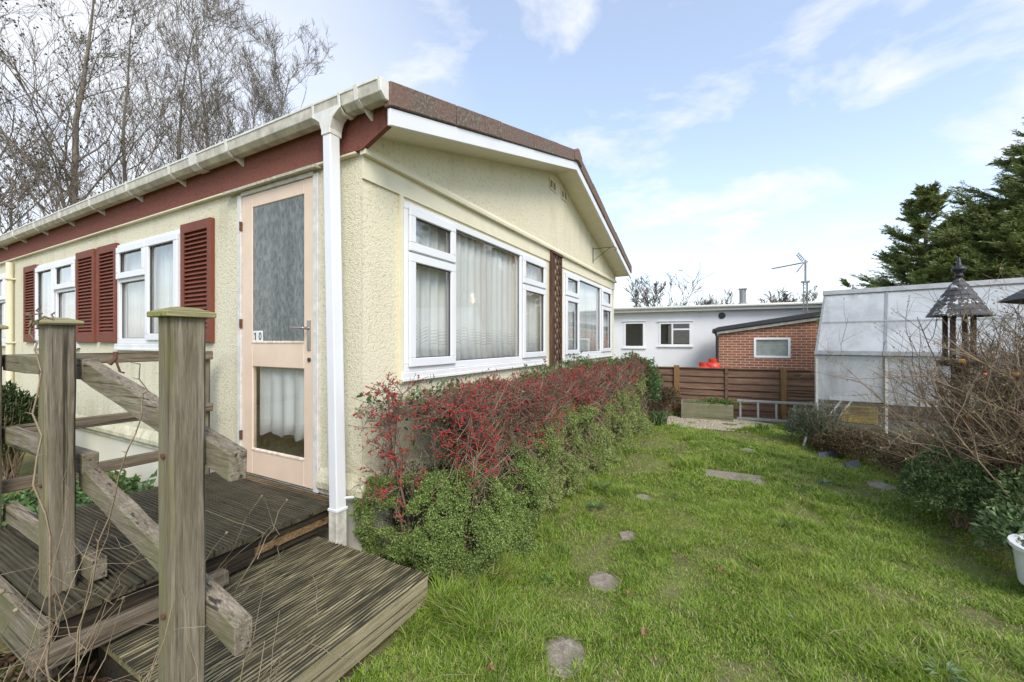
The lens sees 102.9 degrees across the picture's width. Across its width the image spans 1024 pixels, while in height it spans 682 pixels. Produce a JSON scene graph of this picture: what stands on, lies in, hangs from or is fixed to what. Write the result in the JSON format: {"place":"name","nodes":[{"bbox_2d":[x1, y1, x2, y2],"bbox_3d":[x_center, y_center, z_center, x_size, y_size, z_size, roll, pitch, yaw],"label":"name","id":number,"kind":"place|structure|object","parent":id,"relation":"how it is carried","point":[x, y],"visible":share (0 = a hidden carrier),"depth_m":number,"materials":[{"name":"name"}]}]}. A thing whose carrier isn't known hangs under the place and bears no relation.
{"place":"outdoors","nodes":[
{"label":"outdoors","id":0,"kind":"place"},
{"bbox_2d":[0,411,1023,681],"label":"ground","id":1,"kind":"structure","parent":0,"point":[668,597],"depth_m":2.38,"materials":[{"name":"green plant"}]},
{"bbox_2d":[2,379,38,479],"bbox_3d":[-4.751,0.816,3.694,0.911,0.954,0.885,0,0,28],"label":"round evergreen","id":2,"kind":"object","parent":1,"relation":"on","point":[17,406],"visible":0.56,"depth_m":3.70,"materials":[{"name":"green plant"}]},
{"bbox_2d":[0,135,101,233],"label":"thicket","id":3,"kind":"object","parent":1,"relation":"on","point":[10,206],"visible":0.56,"depth_m":13.74,"materials":[{"name":"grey plant"}]},
{"bbox_2d":[0,0,114,234],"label":"bare tree","id":4,"kind":"object","parent":1,"relation":"on","point":[43,123],"visible":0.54,"depth_m":17.21,"materials":[{"name":"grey plant"}]},
{"bbox_2d":[44,164,105,207],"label":"thicket","id":5,"kind":"object","parent":1,"relation":"on","point":[79,182],"visible":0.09,"depth_m":15.04,"materials":[{"name":"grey plant"}]},
{"bbox_2d":[23,305,148,681],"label":"bramble stem","id":6,"kind":"object","parent":1,"relation":"on","point":[30,325],"visible":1,"depth_m":1.33,"materials":[{"name":"brown plant"}]},
{"bbox_2d":[0,0,176,216],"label":"bare tree","id":7,"kind":"object","parent":1,"relation":"on","point":[79,99],"visible":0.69,"depth_m":17.61,"materials":[{"name":"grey plant"}]},
{"bbox_2d":[11,0,221,198],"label":"bare tree","id":8,"kind":"object","parent":1,"relation":"on","point":[127,86],"visible":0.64,"depth_m":18.66,"materials":[{"name":"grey plant"}]},
{"bbox_2d":[0,0,247,189],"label":"bare tree","id":9,"kind":"object","parent":1,"relation":"on","point":[166,98],"visible":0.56,"depth_m":18.01,"materials":[{"name":"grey plant"}]},
{"bbox_2d":[0,307,252,681],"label":"stair railing","id":10,"kind":"object","parent":1,"relation":"on","point":[191,444],"visible":0.88,"depth_m":1.18,"materials":[{"name":"brown wood"}]},
{"bbox_2d":[33,0,289,173],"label":"bare tree","id":11,"kind":"object","parent":1,"relation":"on","point":[207,134],"visible":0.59,"depth_m":17.89,"materials":[{"name":"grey plant"}]},
{"bbox_2d":[0,472,328,681],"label":"deck platform","id":12,"kind":"structure","parent":1,"relation":"on","point":[302,514],"depth_m":1.93,"materials":[{"name":"brown wood"}]},
{"bbox_2d":[2,351,212,493],"bbox_3d":[-2.485,0.704,2.518,0.103,1.272,1.100,0,0,28],"label":"side railing","id":13,"kind":"object","parent":12,"relation":"on","point":[16,484],"visible":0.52,"depth_m":2.50,"materials":[{"name":"brown wood"}]},
{"bbox_2d":[105,0,336,168],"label":"bare tree","id":14,"kind":"object","parent":1,"relation":"on","point":[260,102],"visible":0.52,"depth_m":18.69,"materials":[{"name":"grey plant"}]},
{"bbox_2d":[26,535,427,681],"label":"deck step","id":15,"kind":"object","parent":1,"relation":"on","point":[365,603],"visible":0.77,"depth_m":1.64,"materials":[{"name":"brown wood"}]},
{"bbox_2d":[0,470,473,681],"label":"dry weeds","id":16,"kind":"object","parent":1,"relation":"on","point":[8,673],"visible":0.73,"depth_m":1.27,"materials":[{"name":"brown plant"}]},
{"bbox_2d":[0,76,631,550],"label":"mobile home","id":17,"kind":"object","parent":1,"relation":"on","point":[290,236],"visible":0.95,"depth_m":2.99,"materials":[{"name":"beige paint"}]},
{"bbox_2d":[0,273,4,345],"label":"window","id":18,"kind":"structure","parent":17,"relation":"in","point":[2,282],"depth_m":5.75,"materials":[{"name":"white plastic"}]},
{"bbox_2d":[34,256,80,348],"bbox_3d":[-5.260,-0.424,4.724,1.363,1.012,0.079,0,0,28],"label":"window","id":19,"kind":"structure","parent":17,"relation":"in","point":[54,287],"depth_m":4.70,"materials":[{"name":"white plastic"}]},
{"bbox_2d":[129,250,144,337],"bbox_3d":[-3.487,-0.470,3.851,0.580,0.960,0.039,0,0,28],"label":"net curtain","id":20,"kind":"object","parent":17,"relation":"hanging from","point":[137,313],"visible":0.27,"depth_m":3.90,"materials":[{"name":"fabric"}]},
{"bbox_2d":[114,229,179,350],"bbox_3d":[-3.241,-0.421,3.644,1.295,1.007,0.079,0,0,28],"label":"window","id":21,"kind":"structure","parent":17,"relation":"in","point":[147,273],"depth_m":3.65,"materials":[{"name":"white plastic"}]},
{"bbox_2d":[156,242,172,332],"bbox_3d":[-2.962,-0.470,3.571,0.651,0.960,0.038,0,0,28],"label":"net curtain","id":22,"kind":"object","parent":17,"relation":"hanging from","point":[164,275],"visible":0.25,"depth_m":3.62,"materials":[{"name":"fabric"}]},
{"bbox_2d":[239,177,312,488],"bbox_3d":[-1.608,-0.054,2.748,0.797,1.976,0.092,0,0,28],"label":"door","id":23,"kind":"structure","parent":17,"relation":"in","point":[276,226],"depth_m":2.75,"materials":[{"name":"pink paint"}]},
{"bbox_2d":[260,367,303,441],"bbox_3d":[-1.559,0.405,2.802,0.591,0.529,0.031,0,0,28],"label":"net curtain","id":24,"kind":"object","parent":17,"relation":"hanging from","point":[281,402],"visible":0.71,"depth_m":2.82,"materials":[{"name":"fabric"}]},
{"bbox_2d":[401,200,547,381],"bbox_3d":[-0.170,-0.331,3.698,0.079,1.186,2.383,0,0,28],"label":"window","id":25,"kind":"structure","parent":17,"relation":"in","point":[414,253],"depth_m":3.09,"materials":[{"name":"white plastic"}]},
{"bbox_2d":[416,219,539,359],"bbox_3d":[-0.229,-0.380,3.730,0.039,1.140,2.305,0,0,28],"label":"net curtain","id":26,"kind":"object","parent":17,"relation":"hanging from","point":[486,289],"visible":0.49,"depth_m":3.51,"materials":[{"name":"fabric"}]},
{"bbox_2d":[565,278,605,349],"bbox_3d":[1.147,-0.380,6.306,0.040,1.140,2.335,0,0,28],"label":"net curtain","id":27,"kind":"object","parent":17,"relation":"hanging from","point":[570,318],"visible":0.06,"depth_m":5.71,"materials":[{"name":"fabric"}]},
{"bbox_2d":[562,270,612,361],"bbox_3d":[1.206,-0.331,6.274,0.079,1.186,2.407,0,0,28],"label":"window","id":28,"kind":"structure","parent":17,"relation":"in","point":[592,325],"depth_m":6.19,"materials":[{"name":"white plastic"}]},
{"bbox_2d":[348,436,552,584],"bbox_3d":[-0.264,0.974,2.387,0.779,0.687,1.285,0,0,67],"label":"trailing shrub","id":29,"kind":"object","parent":1,"relation":"on","point":[501,530],"visible":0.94,"depth_m":2.21,"materials":[{"name":"green plant"}]},
{"bbox_2d":[487,661,494,670],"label":"fallen leaf","id":30,"kind":"object","parent":1,"relation":"on","point":[489,666],"visible":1,"depth_m":1.59,"materials":[{"name":"brown plant"}]},
{"bbox_2d":[347,351,652,582],"bbox_3d":[0.690,0.830,4.531,1.100,1.396,5.613,0,0,28],"label":"berry hedge","id":31,"kind":"object","parent":1,"relation":"on","point":[503,412],"visible":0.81,"depth_m":2.54,"materials":[{"name":"red plant"}]},
{"bbox_2d":[351,351,623,505],"bbox_3d":[0.661,0.544,4.599,0.658,0.831,5.688,0,0,28],"label":"creeper","id":32,"kind":"object","parent":31,"relation":"on","point":[581,361],"visible":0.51,"depth_m":2.91,"materials":[{"name":"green plant"}]},
{"bbox_2d":[534,571,554,585],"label":"weed","id":33,"kind":"object","parent":1,"relation":"on","point":[545,575],"visible":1,"depth_m":2.18,"materials":[{"name":"green plant"}]},
{"bbox_2d":[507,402,605,526],"bbox_3d":[0.427,0.916,3.433,0.415,0.785,1.502,0,0,28],"label":"trailing shrub","id":34,"kind":"object","parent":1,"relation":"on","point":[554,444],"visible":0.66,"depth_m":3.45,"materials":[{"name":"green plant"}]},
{"bbox_2d":[542,634,585,679],"bbox_3d":[0.203,1.326,1.699,0.214,0.063,0.248,0,0,28],"label":"stepping stone","id":35,"kind":"object","parent":1,"relation":"on","point":[565,651],"visible":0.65,"depth_m":1.69,"materials":[{"name":"grey stone"}]},
{"bbox_2d":[587,500,608,509],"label":"weed","id":36,"kind":"object","parent":1,"relation":"on","point":[591,504],"visible":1,"depth_m":3.12,"materials":[{"name":"green plant"}]},
{"bbox_2d":[592,480,610,489],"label":"weed","id":37,"kind":"object","parent":1,"relation":"on","point":[603,484],"visible":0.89,"depth_m":3.50,"materials":[{"name":"green plant"}]},
{"bbox_2d":[588,570,621,592],"bbox_3d":[0.508,1.331,2.223,0.185,0.062,0.219,0,0,28],"label":"stepping stone","id":38,"kind":"object","parent":1,"relation":"on","point":[607,580],"visible":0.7,"depth_m":2.22,"materials":[{"name":"grey stone"}]},
{"bbox_2d":[585,371,653,471],"bbox_3d":[1.371,0.873,5.133,0.484,0.892,2.605,0,0,28],"label":"trailing shrub","id":39,"kind":"object","parent":1,"relation":"on","point":[645,424],"visible":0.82,"depth_m":4.88,"materials":[{"name":"green plant"}]},
{"bbox_2d":[618,531,638,541],"bbox_3d":[0.780,1.320,2.718,0.132,0.065,0.139,0,0,-7],"label":"stepping stone","id":40,"kind":"object","parent":1,"relation":"on","point":[626,535],"visible":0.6,"depth_m":2.71,"materials":[{"name":"grey stone"}]},
{"bbox_2d":[620,350,662,403],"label":"glossy shrub","id":41,"kind":"object","parent":1,"relation":"on","point":[654,382],"visible":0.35,"depth_m":6.49,"materials":[{"name":"green plant"}]},
{"bbox_2d":[635,493,652,499],"bbox_3d":[1.086,1.318,3.366,0.162,0.063,0.181,0,0,45],"label":"stepping stone","id":42,"kind":"object","parent":1,"relation":"on","point":[645,496],"visible":0.37,"depth_m":3.40,"materials":[{"name":"grey stone"}]},
{"bbox_2d":[641,627,648,634],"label":"fallen leaf","id":43,"kind":"object","parent":1,"relation":"on","point":[644,632],"visible":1,"depth_m":1.78,"materials":[{"name":"orange plant"}]},
{"bbox_2d":[644,408,674,423],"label":"iris clump","id":44,"kind":"object","parent":1,"relation":"on","point":[660,419],"visible":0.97,"depth_m":6.41,"materials":[{"name":"green plant"}]},
{"bbox_2d":[623,268,714,306],"bbox_3d":[11.125,-2.060,29.429,6.133,6.717,4.582,0,0,16],"label":"bare tree","id":45,"kind":"object","parent":1,"relation":"on","point":[645,298],"visible":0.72,"depth_m":29.05,"materials":[{"name":"grey plant"}]},
{"bbox_2d":[698,362,707,366],"bbox_3d":[4.059,0.860,8.659,0.304,0.860,0.304,0,0,28],"label":"gas cylinder","id":46,"kind":"object","parent":1,"relation":"on","point":[702,364],"visible":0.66,"depth_m":8.59,"materials":[{"name":"red paint"}]},
{"bbox_2d":[694,294,715,304],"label":"bare tree","id":47,"kind":"object","parent":1,"relation":"on","point":[709,302],"visible":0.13,"depth_m":30.59,"materials":[{"name":"grey plant"}]},
{"bbox_2d":[681,399,732,421],"bbox_3d":[3.290,1.165,6.919,0.780,0.290,0.400,0,0,23],"label":"raised planter","id":48,"kind":"object","parent":1,"relation":"on","point":[691,409],"visible":0.78,"depth_m":6.74,"materials":[{"name":"brown wood"}]},
{"bbox_2d":[684,395,748,406],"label":"herb clump","id":49,"kind":"object","parent":48,"relation":"on","point":[721,401],"visible":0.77,"depth_m":6.77,"materials":[{"name":"green plant"}]},
{"bbox_2d":[651,414,773,432],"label":"gravel","id":50,"kind":"structure","parent":1,"relation":"on","point":[710,424],"depth_m":6.50,"materials":[{"name":"beige gravel"}]},
{"bbox_2d":[646,382,681,416],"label":"dry shrub","id":51,"kind":"object","parent":50,"relation":"on","point":[669,393],"visible":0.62,"depth_m":6.90,"materials":[{"name":"brown plant"}]},
{"bbox_2d":[708,358,720,367],"bbox_3d":[4.355,0.825,8.852,0.304,0.930,0.304,0,0,28],"label":"gas cylinder","id":52,"kind":"object","parent":1,"relation":"on","point":[712,363],"visible":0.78,"depth_m":8.76,"materials":[{"name":"red paint"}]},
{"bbox_2d":[699,288,733,304],"bbox_3d":[17.913,-1.579,35.394,4.210,5.757,5.555,0,0,0],"label":"bare tree","id":53,"kind":"object","parent":1,"relation":"on","point":[726,302],"visible":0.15,"depth_m":34.84,"materials":[{"name":"grey plant"}]},
{"bbox_2d":[703,469,765,484],"bbox_3d":[2.112,1.314,3.900,0.543,0.063,0.284,0,0,28],"label":"stepping stone","id":54,"kind":"object","parent":1,"relation":"on","point":[737,476],"visible":0.52,"depth_m":3.91,"materials":[{"name":"grey stone"}]},
{"bbox_2d":[614,288,858,366],"bbox_3d":[10.646,-0.328,16.817,20.400,3.235,6.584,0,0,24],"label":"white bungalow","id":55,"kind":"object","parent":1,"relation":"on","point":[672,336],"visible":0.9,"depth_m":15.47,"materials":[{"name":"paint"}]},
{"bbox_2d":[622,321,645,348],"bbox_3d":[4.849,-0.270,16.186,0.900,1.100,0.100,0,0,24],"label":"window","id":56,"kind":"structure","parent":55,"relation":"in","point":[625,322],"depth_m":16.18,"materials":[{"name":"white plastic"}]},
{"bbox_2d":[657,321,692,346],"bbox_3d":[6.219,-0.290,15.582,1.260,1.000,0.100,0,0,24],"label":"window","id":57,"kind":"structure","parent":55,"relation":"in","point":[661,322],"depth_m":15.58,"materials":[{"name":"white plastic"}]},
{"bbox_2d":[754,422,774,431],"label":"daffodil clump","id":58,"kind":"object","parent":1,"relation":"on","point":[760,426],"visible":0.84,"depth_m":5.88,"materials":[{"name":"green plant"}]},
{"bbox_2d":[712,311,820,369],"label":"brick shed","id":59,"kind":"structure","parent":1,"relation":"on","point":[777,343],"depth_m":12.07,"materials":[{"name":"red brick"}]},
{"bbox_2d":[754,337,790,357],"bbox_3d":[7.686,0.178,12.079,0.920,0.595,0.080,0,0,26],"label":"window","id":60,"kind":"structure","parent":59,"relation":"in","point":[766,347],"depth_m":12.09,"materials":[{"name":"white plastic"}]},
{"bbox_2d":[771,252,809,313],"bbox_3d":[8.175,-1.618,11.998,0.946,1.915,0.431,0,0,28],"label":"television aerial","id":61,"kind":"object","parent":59,"relation":"on","point":[805,262],"visible":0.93,"depth_m":11.84,"materials":[{"name":"metal"}]},
{"bbox_2d":[758,289,797,302],"bbox_3d":[19.195,-1.332,30.747,2.806,5.272,5.844,0,0,-2],"label":"bare tree","id":62,"kind":"object","parent":1,"relation":"on","point":[785,295],"visible":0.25,"depth_m":29.97,"materials":[{"name":"grey plant"}]},
{"bbox_2d":[778,520,798,527],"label":"weed","id":63,"kind":"object","parent":1,"relation":"on","point":[786,525],"visible":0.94,"depth_m":2.83,"materials":[{"name":"green plant"}]},
{"bbox_2d":[737,399,841,425],"bbox_3d":[4.373,1.117,6.475,1.420,0.325,0.066,0,0,23],"label":"ladder","id":64,"kind":"object","parent":1,"relation":"on","point":[776,419],"visible":0.5,"depth_m":6.55,"materials":[{"name":"metal"}]},
{"bbox_2d":[773,286,817,301],"bbox_3d":[21.894,-1.522,31.123,4.298,5.661,5.057,0,0,28],"label":"bare tree","id":65,"kind":"object","parent":1,"relation":"on","point":[809,299],"visible":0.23,"depth_m":30.68,"materials":[{"name":"grey plant"}]},
{"bbox_2d":[645,365,949,424],"bbox_3d":[4.393,0.907,6.760,6.619,0.965,0.090,0,0,23],"label":"panel fence","id":66,"kind":"object","parent":1,"relation":"on","point":[780,384],"visible":0.3,"depth_m":6.86,"materials":[{"name":"orange wood"}]},
{"bbox_2d":[783,401,826,443],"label":"heather","id":67,"kind":"object","parent":1,"relation":"on","point":[799,424],"visible":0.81,"depth_m":5.16,"materials":[{"name":"green plant"}]},
{"bbox_2d":[816,477,833,483],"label":"weed","id":68,"kind":"object","parent":1,"relation":"on","point":[820,480],"visible":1,"depth_m":3.67,"materials":[{"name":"green plant"}]},
{"bbox_2d":[808,431,844,455],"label":"heather","id":69,"kind":"object","parent":1,"relation":"on","point":[816,441],"visible":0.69,"depth_m":4.74,"materials":[{"name":"plant"}]},
{"bbox_2d":[817,450,838,457],"bbox_3d":[3.558,1.278,4.588,0.300,0.085,0.012,0,-20,-18],"label":"slate edging","id":70,"kind":"object","parent":1,"relation":"on","point":[825,454],"visible":0.64,"depth_m":4.58,"materials":[{"name":"grey stone"}]},
{"bbox_2d":[803,398,854,444],"bbox_3d":[3.864,0.984,5.011,0.498,0.616,0.517,0,0,6],"label":"rosemary","id":71,"kind":"object","parent":1,"relation":"on","point":[827,427],"visible":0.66,"depth_m":4.95,"materials":[{"name":"green plant"}]},
{"bbox_2d":[844,459,860,468],"bbox_3d":[3.521,1.278,4.221,0.260,0.085,0.013,0,-20,-26],"label":"slate edging","id":72,"kind":"object","parent":1,"relation":"on","point":[855,463],"visible":0.79,"depth_m":4.22,"materials":[{"name":"grey stone"}]},
{"bbox_2d":[821,427,896,463],"bbox_3d":[3.923,1.116,4.551,0.734,0.352,0.799,0,0,-1],"label":"heather","id":73,"kind":"object","parent":1,"relation":"on","point":[852,443],"visible":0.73,"depth_m":4.48,"materials":[{"name":"brown plant"}]},
{"bbox_2d":[867,480,896,490],"bbox_3d":[3.312,1.316,3.648,0.218,0.063,0.271,0,0,28],"label":"stepping stone","id":74,"kind":"object","parent":1,"relation":"on","point":[880,485],"visible":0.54,"depth_m":3.65,"materials":[{"name":"grey stone"}]},
{"bbox_2d":[826,415,949,436],"bbox_3d":[5.734,1.185,4.683,3.400,0.210,0.700,0,0,43],"label":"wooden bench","id":75,"kind":"object","parent":1,"relation":"on","point":[873,425],"depth_m":5.26,"materials":[{"name":"brown wood"}]},
{"bbox_2d":[841,405,877,424],"bbox_3d":[4.649,0.960,5.457,0.360,0.220,0.264,0,0,43],"label":"plastic crate","id":76,"kind":"object","parent":75,"relation":"on","point":[862,412],"visible":0.55,"depth_m":5.42,"materials":[{"name":"plastic"}]},
{"bbox_2d":[792,261,1023,540],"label":"quince shrub","id":77,"kind":"object","parent":1,"relation":"on","point":[988,386],"visible":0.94,"depth_m":2.75,"materials":[{"name":"brown plant"}]},
{"bbox_2d":[845,179,973,361],"bbox_3d":[11.943,-1.623,11.970,4.754,5.840,4.624,0,0,28],"label":"conifer","id":78,"kind":"object","parent":1,"relation":"on","point":[927,200],"visible":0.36,"depth_m":11.59,"materials":[{"name":"plant"}]},
{"bbox_2d":[873,434,946,474],"bbox_3d":[3.923,1.091,3.877,0.765,0.403,0.930,0,0,28],"label":"heather","id":79,"kind":"object","parent":1,"relation":"on","point":[890,458],"visible":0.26,"depth_m":3.92,"materials":[{"name":"brown plant"}]},
{"bbox_2d":[814,277,1023,449],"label":"greenhouse","id":80,"kind":"object","parent":1,"relation":"on","point":[873,339],"visible":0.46,"depth_m":5.36,"materials":[{"name":"glass"}]},
{"bbox_2d":[829,395,837,399],"bbox_3d":[4.596,0.775,5.531,0.460,0.030,0.250,0,0,43],"label":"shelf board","id":81,"kind":"object","parent":80,"relation":"in","point":[833,397],"visible":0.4,"depth_m":5.58,"materials":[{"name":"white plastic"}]},
{"bbox_2d":[871,245,1011,335],"bbox_3d":[11.039,-0.574,10.348,3.536,3.729,3.573,0,0,28],"label":"conifer","id":82,"kind":"object","parent":1,"relation":"on","point":[940,261],"visible":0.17,"depth_m":10.24,"materials":[{"name":"plant"}]},
{"bbox_2d":[865,117,1023,318],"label":"conifer","id":83,"kind":"object","parent":1,"relation":"on","point":[1011,189],"visible":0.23,"depth_m":11.08,"materials":[{"name":"plant"}]},
{"bbox_2d":[920,656,968,681],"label":"weed","id":84,"kind":"object","parent":1,"relation":"on","point":[957,679],"visible":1,"depth_m":1.56,"materials":[{"name":"green plant"}]},
{"bbox_2d":[897,198,1010,325],"bbox_3d":[12.962,-1.302,11.235,5.137,5.184,5.219,0,0,28],"label":"conifer","id":85,"kind":"object","parent":1,"relation":"on","point":[996,206],"visible":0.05,"depth_m":10.92,"materials":[{"name":"plant"}]},
{"bbox_2d":[896,442,1015,531],"bbox_3d":[3.075,1.014,2.861,0.626,0.557,0.686,0,0,28],"label":"clipped bush","id":86,"kind":"object","parent":1,"relation":"on","point":[930,488],"visible":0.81,"depth_m":2.77,"materials":[{"name":"green plant"}]},
{"bbox_2d":[925,257,995,503],"bbox_3d":[3.505,0.312,3.200,0.375,1.955,0.379,0,0,28],"label":"bird table","id":87,"kind":"object","parent":1,"relation":"on","point":[962,290],"visible":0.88,"depth_m":3.17,"materials":[{"name":"grey wood"}]},
{"bbox_2d":[947,204,1023,332],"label":"conifer","id":88,"kind":"object","parent":1,"relation":"on","point":[982,262],"visible":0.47,"depth_m":9.50,"materials":[{"name":"plant"}]},
{"bbox_2d":[948,388,1023,532],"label":"undergrowth","id":89,"kind":"object","parent":1,"relation":"on","point":[1006,482],"visible":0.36,"depth_m":2.53,"materials":[{"name":"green plant"}]},
{"bbox_2d":[970,501,1023,558],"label":"pale leaf plant","id":90,"kind":"object","parent":1,"relation":"on","point":[998,525],"visible":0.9,"depth_m":2.37,"materials":[{"name":"green plant"}]},
{"bbox_2d":[997,289,1023,303],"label":"bird table","id":91,"kind":"object","parent":1,"relation":"on","point":[1016,298],"visible":1,"depth_m":2.64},
{"bbox_2d":[1007,533,1023,584],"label":"white tub","id":92,"kind":"object","parent":1,"relation":"on","point":[1014,542],"visible":1,"depth_m":2.15,"materials":[{"name":"plastic"}]},
{"bbox_2d":[0,0,1023,307],"label":"sky","id":93,"kind":"structure","parent":0,"point":[733,140],"materials":[{"name":"blue"}]},
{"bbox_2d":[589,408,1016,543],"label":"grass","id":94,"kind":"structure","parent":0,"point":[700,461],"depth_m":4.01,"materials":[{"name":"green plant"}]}
]}

